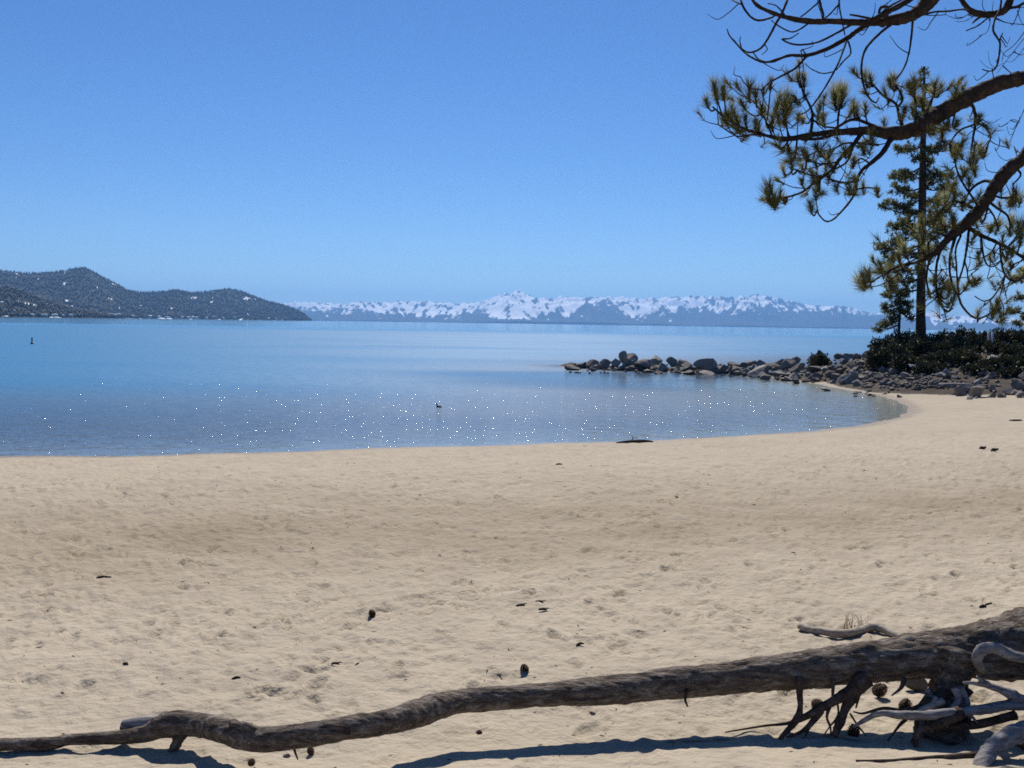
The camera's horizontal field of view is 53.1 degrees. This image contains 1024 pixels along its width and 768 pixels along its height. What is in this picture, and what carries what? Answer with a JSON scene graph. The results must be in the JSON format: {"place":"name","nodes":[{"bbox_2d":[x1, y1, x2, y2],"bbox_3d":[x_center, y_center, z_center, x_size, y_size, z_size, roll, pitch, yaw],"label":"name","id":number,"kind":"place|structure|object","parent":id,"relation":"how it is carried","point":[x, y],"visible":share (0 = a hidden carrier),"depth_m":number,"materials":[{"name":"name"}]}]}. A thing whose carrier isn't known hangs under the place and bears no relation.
{"place":"outdoors","nodes":[
{"label":"outdoors","id":0,"kind":"place"},
{"bbox_2d":[0,288,126,318],"bbox_3d":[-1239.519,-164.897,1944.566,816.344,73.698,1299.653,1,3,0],"label":"dark hill","id":1,"kind":"structure","parent":0,"point":[34,304],"depth_m":2027.51,"materials":[{"name":"green plant"}]},
{"bbox_2d":[0,283,116,317],"bbox_3d":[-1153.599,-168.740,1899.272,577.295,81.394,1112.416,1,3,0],"label":"conifer forest","id":2,"kind":"object","parent":1,"relation":"on","point":[67,309],"visible":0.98,"depth_m":2104.24,"materials":[{"name":"green plant"}]},
{"bbox_2d":[0,269,309,320],"bbox_3d":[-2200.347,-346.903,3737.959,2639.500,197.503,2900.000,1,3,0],"label":"hill","id":3,"kind":"structure","parent":0,"point":[78,291],"depth_m":3777.87,"materials":[{"name":"green plant"}]},
{"bbox_2d":[0,266,311,320],"bbox_3d":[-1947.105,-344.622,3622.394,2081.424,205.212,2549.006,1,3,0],"label":"conifer forest","id":4,"kind":"object","parent":3,"relation":"on","point":[303,315],"visible":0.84,"depth_m":3866.04,"materials":[{"name":"green plant"}]},
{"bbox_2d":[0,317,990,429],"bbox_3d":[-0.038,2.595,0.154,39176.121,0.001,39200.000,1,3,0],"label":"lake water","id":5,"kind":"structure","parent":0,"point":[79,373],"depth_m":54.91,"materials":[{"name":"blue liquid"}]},
{"bbox_2d":[564,365,579,369],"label":"boulder","id":6,"kind":"object","parent":5,"relation":"in","point":[568,367],"visible":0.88,"depth_m":57.79,"materials":[{"name":"stone"}]},
{"bbox_2d":[577,362,586,368],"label":"boulder","id":7,"kind":"object","parent":5,"relation":"in","point":[581,365],"visible":0.75,"depth_m":60.31,"materials":[{"name":"stone"}]},
{"bbox_2d":[622,353,637,366],"bbox_3d":[7.386,-1.397,64.064,1.031,1.074,0.868,-9,-3,17],"label":"boulder","id":8,"kind":"object","parent":5,"relation":"in","point":[632,358],"visible":0.62,"depth_m":63.85,"materials":[{"name":"stone"}]},
{"bbox_2d":[634,359,653,368],"bbox_3d":[7.474,-1.099,58.477,0.992,0.689,1.312,2,4,25],"label":"boulder","id":9,"kind":"object","parent":5,"relation":"in","point":[645,363],"visible":0.86,"depth_m":58.04,"materials":[{"name":"stone"}]},
{"bbox_2d":[650,355,662,363],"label":"boulder","id":10,"kind":"object","parent":5,"relation":"in","point":[655,359],"visible":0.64,"depth_m":67.05,"materials":[{"name":"stone"}]},
{"bbox_2d":[656,363,668,370],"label":"boulder","id":11,"kind":"object","parent":5,"relation":"in","point":[662,367],"visible":0.92,"depth_m":57.91,"materials":[{"name":"stone"}]},
{"bbox_2d":[666,357,677,366],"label":"boulder","id":12,"kind":"object","parent":5,"relation":"in","point":[671,361],"visible":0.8,"depth_m":64.78,"materials":[{"name":"stone"}]},
{"bbox_2d":[678,359,688,366],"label":"boulder","id":13,"kind":"object","parent":5,"relation":"in","point":[680,361],"visible":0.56,"depth_m":65.15,"materials":[{"name":"stone"}]},
{"bbox_2d":[683,370,696,374],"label":"boulder","id":14,"kind":"object","parent":5,"relation":"in","point":[690,372],"visible":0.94,"depth_m":54.84,"materials":[{"name":"stone"}]},
{"bbox_2d":[698,370,713,375],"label":"boulder","id":15,"kind":"object","parent":5,"relation":"in","point":[706,372],"visible":0.9,"depth_m":55.13,"materials":[{"name":"stone"}]},
{"bbox_2d":[711,367,721,375],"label":"boulder","id":16,"kind":"object","parent":5,"relation":"on","point":[716,371],"visible":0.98,"depth_m":56.35,"materials":[{"name":"stone"}]},
{"bbox_2d":[719,364,728,372],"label":"boulder","id":17,"kind":"object","parent":5,"relation":"on","point":[723,368],"visible":0.78,"depth_m":56.82,"materials":[{"name":"stone"}]},
{"bbox_2d":[727,365,740,373],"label":"boulder","id":18,"kind":"object","parent":5,"relation":"on","point":[735,368],"visible":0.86,"depth_m":55.92,"materials":[{"name":"stone"}]},
{"bbox_2d":[740,362,748,366],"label":"boulder","id":19,"kind":"object","parent":5,"relation":"in","point":[743,364],"visible":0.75,"depth_m":64.86,"materials":[{"name":"stone"}]},
{"bbox_2d":[743,366,750,372],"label":"boulder","id":20,"kind":"object","parent":5,"relation":"on","point":[746,369],"visible":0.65,"depth_m":55.38,"materials":[{"name":"stone"}]},
{"bbox_2d":[755,360,764,365],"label":"boulder","id":21,"kind":"object","parent":5,"relation":"in","point":[759,362],"visible":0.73,"depth_m":67.96,"materials":[{"name":"stone"}]},
{"bbox_2d":[789,372,801,378],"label":"boulder","id":22,"kind":"object","parent":5,"relation":"on","point":[793,375],"visible":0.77,"depth_m":50.88,"materials":[{"name":"stone"}]},
{"bbox_2d":[791,356,800,363],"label":"boulder","id":23,"kind":"object","parent":5,"relation":"in","point":[797,359],"visible":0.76,"depth_m":75.19,"materials":[{"name":"stone"}]},
{"bbox_2d":[811,373,821,379],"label":"boulder","id":24,"kind":"object","parent":5,"relation":"on","point":[818,375],"visible":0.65,"depth_m":49.28,"materials":[{"name":"stone"}]},
{"bbox_2d":[837,372,857,384],"bbox_3d":[15.012,-0.207,45.800,0.899,0.687,0.393,1,3,-1],"label":"boulder","id":25,"kind":"object","parent":5,"relation":"on","point":[851,376],"visible":0.78,"depth_m":45.64,"materials":[{"name":"stone"}]},
{"bbox_2d":[852,379,863,386],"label":"boulder","id":26,"kind":"object","parent":5,"relation":"on","point":[856,382],"visible":0.83,"depth_m":44.26,"materials":[{"name":"stone"}]},
{"bbox_2d":[0,345,1023,767],"bbox_3d":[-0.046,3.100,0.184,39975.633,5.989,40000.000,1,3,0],"label":"ground","id":27,"kind":"structure","parent":0,"point":[904,505],"depth_m":9.34,"materials":[{"name":"beige sand"}]},
{"bbox_2d":[248,758,254,766],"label":"pine cone","id":28,"kind":"object","parent":27,"relation":"on","point":[251,761],"visible":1,"depth_m":4.87,"materials":[{"name":"brown plant"}]},
{"bbox_2d":[307,747,313,754],"bbox_3d":[-0.998,1.814,5.068,0.040,0.038,0.038,2,4,20],"label":"pine cone","id":29,"kind":"object","parent":27,"relation":"on","point":[310,750],"visible":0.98,"depth_m":5.06,"materials":[{"name":"brown plant"}]},
{"bbox_2d":[368,610,375,617],"bbox_3d":[-1.039,1.703,7.593,0.058,0.064,0.058,-14,25,28],"label":"pine cone","id":30,"kind":"object","parent":27,"relation":"on","point":[371,613],"visible":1,"depth_m":7.58,"materials":[{"name":"brown plant"}]},
{"bbox_2d":[0,607,1023,766],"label":"fallen log","id":31,"kind":"object","parent":27,"relation":"on","point":[950,663],"visible":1,"depth_m":5.29,"materials":[{"name":"brown wood"}]},
{"bbox_2d":[6,460,1020,767],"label":"bark litter","id":32,"kind":"object","parent":27,"relation":"on","point":[502,594],"visible":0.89,"depth_m":7.55,"materials":[{"name":"brown wood"}]},
{"bbox_2d":[520,663,528,671],"bbox_3d":[0.076,1.757,6.319,0.059,0.065,0.058,-22,-19,20],"label":"pine cone","id":33,"kind":"object","parent":27,"relation":"on","point":[525,667],"visible":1,"depth_m":6.31,"materials":[{"name":"brown plant"}]},
{"bbox_2d":[584,359,598,368],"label":"boulder","id":34,"kind":"object","parent":27,"relation":"on","point":[589,363],"visible":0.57,"depth_m":60.42,"materials":[{"name":"stone"}]},
{"bbox_2d":[597,359,610,369],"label":"boulder","id":35,"kind":"object","parent":27,"relation":"on","point":[602,364],"visible":0.84,"depth_m":59.37,"materials":[{"name":"stone"}]},
{"bbox_2d":[610,358,620,366],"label":"boulder","id":36,"kind":"object","parent":27,"relation":"on","point":[615,362],"visible":1,"depth_m":58.97,"materials":[{"name":"stone"}]},
{"bbox_2d":[618,350,626,362],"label":"boulder","id":37,"kind":"object","parent":36,"relation":"on","point":[622,356],"visible":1,"depth_m":58.93,"materials":[{"name":"stone"}]},
{"bbox_2d":[616,435,652,442],"bbox_3d":[2.689,1.231,22.442,0.464,0.155,0.818,4,4,39],"label":"driftwood log","id":38,"kind":"object","parent":27,"relation":"on","point":[636,441],"visible":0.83,"depth_m":22.28,"materials":[{"name":"wood"}]},
{"bbox_2d":[680,364,692,370],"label":"boulder","id":39,"kind":"object","parent":27,"relation":"on","point":[686,367],"visible":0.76,"depth_m":57.68,"materials":[{"name":"stone"}]},
{"bbox_2d":[663,738,735,741],"bbox_3d":[0.965,1.833,5.275,0.390,0.012,0.014,0,3,-9],"label":"driftwood stick","id":40,"kind":"object","parent":27,"relation":"on","point":[697,739],"visible":1,"depth_m":5.27,"materials":[{"name":"brown wood"}]},
{"bbox_2d":[693,358,717,370],"bbox_3d":[10.858,-0.999,57.522,1.387,0.963,0.918,2,14,7],"label":"boulder","id":41,"kind":"object","parent":27,"relation":"on","point":[707,364],"visible":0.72,"depth_m":57.20,"materials":[{"name":"stone"}]},
{"bbox_2d":[747,364,768,377],"bbox_3d":[13.142,-0.676,54.510,0.801,0.731,1.416,4,5,45],"label":"boulder","id":42,"kind":"object","parent":27,"relation":"on","point":[754,372],"visible":0.85,"depth_m":54.29,"materials":[{"name":"stone"}]},
{"bbox_2d":[760,374,771,380],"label":"boulder","id":43,"kind":"object","parent":27,"relation":"on","point":[766,377],"visible":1,"depth_m":50.84,"materials":[{"name":"stone"}]},
{"bbox_2d":[772,371,785,376],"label":"boulder","id":44,"kind":"object","parent":27,"relation":"on","point":[776,373],"visible":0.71,"depth_m":52.37,"materials":[{"name":"stone"}]},
{"bbox_2d":[781,359,796,371],"bbox_3d":[16.907,-1.104,62.404,1.005,0.872,0.802,11,4,9],"label":"boulder","id":45,"kind":"object","parent":27,"relation":"on","point":[786,364],"visible":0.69,"depth_m":62.23,"materials":[{"name":"stone"}]},
{"bbox_2d":[569,357,1023,392],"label":"rubble","id":46,"kind":"object","parent":27,"relation":"on","point":[931,383],"visible":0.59,"depth_m":42.38,"materials":[{"name":"stone"}]},
{"bbox_2d":[789,362,804,372],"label":"boulder","id":47,"kind":"object","parent":27,"relation":"on","point":[798,368],"visible":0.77,"depth_m":60.17,"materials":[{"name":"stone"}]},
{"bbox_2d":[807,366,821,372],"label":"boulder","id":48,"kind":"object","parent":27,"relation":"on","point":[811,369],"visible":0.91,"depth_m":52.24,"materials":[{"name":"stone"}]},
{"bbox_2d":[811,698,822,706],"bbox_3d":[1.722,1.802,5.775,0.067,0.063,0.063,-1,4,-26],"label":"pine cone","id":49,"kind":"object","parent":27,"relation":"on","point":[815,702],"visible":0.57,"depth_m":5.76,"materials":[{"name":"brown plant"}]},
{"bbox_2d":[807,350,831,370],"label":"shrub","id":50,"kind":"object","parent":27,"relation":"on","point":[819,358],"visible":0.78,"depth_m":55.78,"materials":[{"name":"green plant"}]},
{"bbox_2d":[825,370,834,376],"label":"boulder","id":51,"kind":"object","parent":27,"relation":"on","point":[828,373],"visible":0.69,"depth_m":49.57,"materials":[{"name":"stone"}]},
{"bbox_2d":[802,734,865,741],"bbox_3d":[1.668,1.834,5.316,0.321,0.022,0.058,1,3,10],"label":"driftwood stick","id":52,"kind":"object","parent":27,"relation":"on","point":[843,737],"visible":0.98,"depth_m":5.32,"materials":[{"name":"brown wood"}]},
{"bbox_2d":[831,373,840,379],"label":"boulder","id":53,"kind":"object","parent":27,"relation":"on","point":[835,376],"visible":0.81,"depth_m":48.29,"materials":[{"name":"stone"}]},
{"bbox_2d":[833,365,843,371],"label":"boulder","id":54,"kind":"object","parent":27,"relation":"on","point":[835,368],"visible":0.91,"depth_m":49.79,"materials":[{"name":"stone"}]},
{"bbox_2d":[834,353,843,358],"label":"boulder","id":55,"kind":"object","parent":27,"relation":"on","point":[837,355],"visible":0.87,"depth_m":85.89,"materials":[{"name":"stone"}]},
{"bbox_2d":[797,622,899,637],"bbox_3d":[2.414,1.741,7.239,0.770,0.064,0.311,2,4,17],"label":"driftwood branch","id":56,"kind":"object","parent":27,"relation":"on","point":[856,631],"visible":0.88,"depth_m":7.20,"materials":[{"name":"grey wood"}]},
{"bbox_2d":[847,724,859,736],"bbox_3d":[1.786,1.814,5.354,0.068,0.075,0.068,-2,7,-14],"label":"pine cone","id":57,"kind":"object","parent":27,"relation":"on","point":[854,732],"visible":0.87,"depth_m":5.34,"materials":[{"name":"brown plant"}]},
{"bbox_2d":[841,611,868,628],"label":"dry grass","id":58,"kind":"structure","parent":27,"relation":"on","point":[846,623],"depth_m":7.35,"materials":[{"name":"beige plant"}]},
{"bbox_2d":[852,353,859,360],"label":"boulder","id":59,"kind":"object","parent":27,"relation":"on","point":[856,356],"visible":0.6,"depth_m":51.50,"materials":[{"name":"stone"}]},
{"bbox_2d":[691,0,1023,330],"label":"overhanging pine","id":60,"kind":"object","parent":27,"relation":"on","point":[931,118],"visible":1,"depth_m":6.69,"materials":[{"name":"green plant"}]},
{"bbox_2d":[863,346,892,371],"bbox_3d":[17.172,-1.095,48.050,1.505,1.450,1.214,1,3,0],"label":"shrub","id":61,"kind":"object","parent":27,"relation":"on","point":[874,358],"visible":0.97,"depth_m":47.83,"materials":[{"name":"green plant"}]},
{"bbox_2d":[873,374,883,379],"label":"boulder","id":62,"kind":"object","parent":27,"relation":"on","point":[878,376],"visible":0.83,"depth_m":44.85,"materials":[{"name":"stone"}]},
{"bbox_2d":[871,683,887,697],"bbox_3d":[2.141,1.780,5.961,0.095,0.086,0.085,-31,23,6],"label":"pine cone","id":63,"kind":"object","parent":27,"relation":"on","point":[878,689],"visible":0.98,"depth_m":5.95,"materials":[{"name":"brown plant"}]},
{"bbox_2d":[867,335,898,350],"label":"shrub","id":64,"kind":"object","parent":27,"relation":"on","point":[879,342],"visible":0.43,"depth_m":52.87,"materials":[{"name":"green plant"}]},
{"bbox_2d":[879,378,889,385],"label":"boulder","id":65,"kind":"object","parent":27,"relation":"on","point":[884,381],"visible":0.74,"depth_m":42.79,"materials":[{"name":"stone"}]},
{"bbox_2d":[870,288,915,333],"bbox_3d":[21.051,-2.931,56.300,2.558,4.665,1.857,1,3,0],"label":"pine","id":66,"kind":"object","parent":27,"relation":"on","point":[894,315],"visible":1,"depth_m":56.23,"materials":[{"name":"green plant"}]},
{"bbox_2d":[887,380,898,385],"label":"boulder","id":67,"kind":"object","parent":27,"relation":"on","point":[895,382],"visible":0.73,"depth_m":41.81,"materials":[{"name":"stone"}]},
{"bbox_2d":[889,368,897,374],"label":"boulder","id":68,"kind":"object","parent":27,"relation":"on","point":[893,371],"visible":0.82,"depth_m":46.01,"materials":[{"name":"stone"}]},
{"bbox_2d":[878,339,913,368],"bbox_3d":[18.301,-1.347,48.983,2.111,1.642,1.464,1,3,0],"label":"shrub","id":69,"kind":"object","parent":27,"relation":"on","point":[895,348],"visible":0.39,"depth_m":48.80,"materials":[{"name":"green plant"}]},
{"bbox_2d":[885,327,914,349],"bbox_3d":[21.089,-2.007,55.995,1.800,2.228,1.434,1,3,0],"label":"shrub","id":70,"kind":"object","parent":27,"relation":"on","point":[900,336],"visible":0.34,"depth_m":55.83,"materials":[{"name":"green plant"}]},
{"bbox_2d":[888,353,920,371],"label":"shrub","id":71,"kind":"object","parent":27,"relation":"on","point":[902,361],"visible":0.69,"depth_m":45.84,"materials":[{"name":"green plant"}]},
{"bbox_2d":[898,698,912,707],"bbox_3d":[2.193,1.793,5.701,0.082,0.091,0.082,9,-1,32],"label":"pine cone","id":72,"kind":"object","parent":27,"relation":"on","point":[904,703],"visible":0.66,"depth_m":5.69,"materials":[{"name":"brown plant"}]},
{"bbox_2d":[902,328,921,356],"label":"shrub","id":73,"kind":"object","parent":27,"relation":"on","point":[912,333],"visible":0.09,"depth_m":56.82,"materials":[{"name":"green plant"}]},
{"bbox_2d":[870,65,959,338],"bbox_3d":[22.583,-9.350,57.076,5.368,16.822,3.142,1,3,0],"label":"tall pine","id":74,"kind":"object","parent":27,"relation":"on","point":[927,177],"visible":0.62,"depth_m":56.76,"materials":[{"name":"green plant"}]},
{"bbox_2d":[905,679,927,691],"bbox_3d":[2.400,1.786,6.096,0.144,0.095,0.093,-1,10,15],"label":"stone","id":75,"kind":"object","parent":27,"relation":"on","point":[921,685],"visible":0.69,"depth_m":6.06,"materials":[{"name":"stone"}]},
{"bbox_2d":[856,751,977,761],"bbox_3d":[1.966,1.796,4.929,0.647,0.033,0.036,0,3,-8],"label":"driftwood stick","id":76,"kind":"object","parent":27,"relation":"on","point":[960,755],"visible":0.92,"depth_m":4.93,"materials":[{"name":"brown wood"}]},
{"bbox_2d":[904,337,937,356],"bbox_3d":[20.151,-1.627,49.947,2.272,1.373,1.483,1,3,0],"label":"shrub","id":77,"kind":"object","parent":27,"relation":"on","point":[920,346],"visible":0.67,"depth_m":49.73,"materials":[{"name":"green plant"}]},
{"bbox_2d":[910,359,950,374],"bbox_3d":[17.996,-0.656,44.016,1.657,0.864,1.385,1,3,0],"label":"shrub","id":78,"kind":"object","parent":27,"relation":"on","point":[923,367],"visible":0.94,"depth_m":43.79,"materials":[{"name":"green plant"}]},
{"bbox_2d":[917,328,951,356],"bbox_3d":[22.665,-2.154,55.009,1.966,1.765,1.281,2,3,13],"label":"shrub","id":79,"kind":"object","parent":27,"relation":"on","point":[940,337],"visible":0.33,"depth_m":54.84,"materials":[{"name":"green plant"}]},
{"bbox_2d":[917,350,954,364],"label":"shrub","id":80,"kind":"object","parent":27,"relation":"on","point":[942,358],"visible":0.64,"depth_m":44.85,"materials":[{"name":"green plant"}]},
{"bbox_2d":[928,338,964,354],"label":"shrub","id":81,"kind":"object","parent":27,"relation":"on","point":[952,344],"visible":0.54,"depth_m":48.95,"materials":[{"name":"green plant"}]},
{"bbox_2d":[939,383,970,386],"bbox_3d":[17.207,0.060,39.943,1.335,0.226,0.321,4,4,40],"label":"driftwood log","id":82,"kind":"object","parent":27,"relation":"on","point":[949,384],"visible":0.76,"depth_m":39.87,"materials":[{"name":"grey wood"}]},
{"bbox_2d":[942,324,975,342],"bbox_3d":[24.509,-2.468,55.956,2.196,1.618,1.599,1,3,0],"label":"shrub","id":83,"kind":"object","parent":27,"relation":"on","point":[959,334],"visible":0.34,"depth_m":55.78,"materials":[{"name":"green plant"}]},
{"bbox_2d":[954,386,966,395],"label":"boulder","id":84,"kind":"object","parent":27,"relation":"on","point":[959,391],"visible":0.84,"depth_m":38.24,"materials":[{"name":"stone"}]},
{"bbox_2d":[948,350,980,363],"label":"shrub","id":85,"kind":"object","parent":27,"relation":"on","point":[964,357],"visible":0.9,"depth_m":43.99,"materials":[{"name":"green plant"}]},
{"bbox_2d":[950,345,981,355],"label":"shrub","id":86,"kind":"object","parent":27,"relation":"on","point":[975,350],"visible":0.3,"depth_m":45.25,"materials":[{"name":"green plant"}]},
{"bbox_2d":[963,385,972,391],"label":"boulder","id":87,"kind":"object","parent":27,"relation":"on","point":[967,388],"visible":0.59,"depth_m":38.77,"materials":[{"name":"stone"}]},
{"bbox_2d":[962,337,990,351],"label":"shrub","id":88,"kind":"object","parent":27,"relation":"on","point":[975,343],"visible":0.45,"depth_m":47.69,"materials":[{"name":"green plant"}]},
{"bbox_2d":[968,386,984,396],"bbox_3d":[16.983,0.323,37.383,0.566,0.533,0.456,2,4,18],"label":"boulder","id":89,"kind":"object","parent":27,"relation":"on","point":[975,391],"visible":0.88,"depth_m":37.26,"materials":[{"name":"stone"}]},
{"bbox_2d":[960,359,997,374],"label":"shrub","id":90,"kind":"object","parent":27,"relation":"on","point":[975,368],"visible":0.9,"depth_m":41.60,"materials":[{"name":"green plant"}]},
{"bbox_2d":[963,328,999,342],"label":"shrub","id":91,"kind":"object","parent":27,"relation":"on","point":[972,335],"visible":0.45,"depth_m":54.77,"materials":[{"name":"green plant"}]},
{"bbox_2d":[976,355,1005,368],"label":"shrub","id":92,"kind":"object","parent":27,"relation":"on","point":[990,361],"visible":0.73,"depth_m":42.37,"materials":[{"name":"green plant"}]},
{"bbox_2d":[984,371,997,378],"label":"boulder","id":93,"kind":"object","parent":27,"relation":"on","point":[992,375],"visible":0.91,"depth_m":40.80,"materials":[{"name":"stone"}]},
{"bbox_2d":[982,339,1010,353],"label":"shrub","id":94,"kind":"object","parent":27,"relation":"on","point":[994,346],"visible":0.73,"depth_m":44.95,"materials":[{"name":"green plant"}]},
{"bbox_2d":[997,393,1005,397],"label":"boulder","id":95,"kind":"object","parent":27,"relation":"on","point":[1000,395],"visible":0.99,"depth_m":36.80,"materials":[{"name":"stone"}]},
{"bbox_2d":[992,327,1020,343],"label":"shrub","id":96,"kind":"object","parent":27,"relation":"on","point":[1001,335],"visible":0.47,"depth_m":56.70,"materials":[{"name":"green plant"}]},
{"bbox_2d":[1002,387,1013,394],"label":"boulder","id":97,"kind":"object","parent":27,"relation":"on","point":[1007,390],"visible":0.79,"depth_m":37.83,"materials":[{"name":"stone"}]},
{"bbox_2d":[994,353,1023,366],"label":"shrub","id":98,"kind":"object","parent":27,"relation":"on","point":[1007,359],"visible":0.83,"depth_m":42.34,"materials":[{"name":"green plant"}]},
{"bbox_2d":[997,363,1023,377],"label":"shrub","id":99,"kind":"object","parent":27,"relation":"on","point":[1012,371],"visible":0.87,"depth_m":40.73,"materials":[{"name":"green plant"}]},
{"bbox_2d":[998,340,1023,356],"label":"shrub","id":100,"kind":"object","parent":27,"relation":"on","point":[1004,350],"visible":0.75,"depth_m":43.48,"materials":[{"name":"green plant"}]},
{"bbox_2d":[1005,252,1023,328],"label":"edge pine","id":101,"kind":"object","parent":27,"relation":"on","point":[1019,323],"visible":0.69,"depth_m":55.98,"materials":[{"name":"green plant"}]},
{"bbox_2d":[1008,329,1023,345],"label":"shrub","id":102,"kind":"object","parent":27,"relation":"on","point":[1018,337],"visible":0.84,"depth_m":55.79,"materials":[{"name":"green plant"}]},
{"bbox_2d":[1011,380,1023,390],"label":"boulder","id":103,"kind":"object","parent":27,"relation":"on","point":[1017,385],"visible":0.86,"depth_m":38.46,"materials":[{"name":"stone"}]},
{"bbox_2d":[1015,391,1023,397],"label":"boulder","id":104,"kind":"object","parent":27,"relation":"on","point":[1019,394],"visible":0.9,"depth_m":36.39,"materials":[{"name":"stone"}]},
{"bbox_2d":[0,0,1023,319],"label":"sky","id":105,"kind":"structure","parent":0,"point":[343,152],"materials":[{"name":"blue"}]},
{"bbox_2d":[280,291,1023,330],"bbox_3d":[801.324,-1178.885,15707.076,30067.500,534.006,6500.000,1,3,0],"label":"mountains","id":106,"kind":"structure","parent":0,"point":[519,307],"depth_m":14173.50,"materials":[{"name":"white snow"}]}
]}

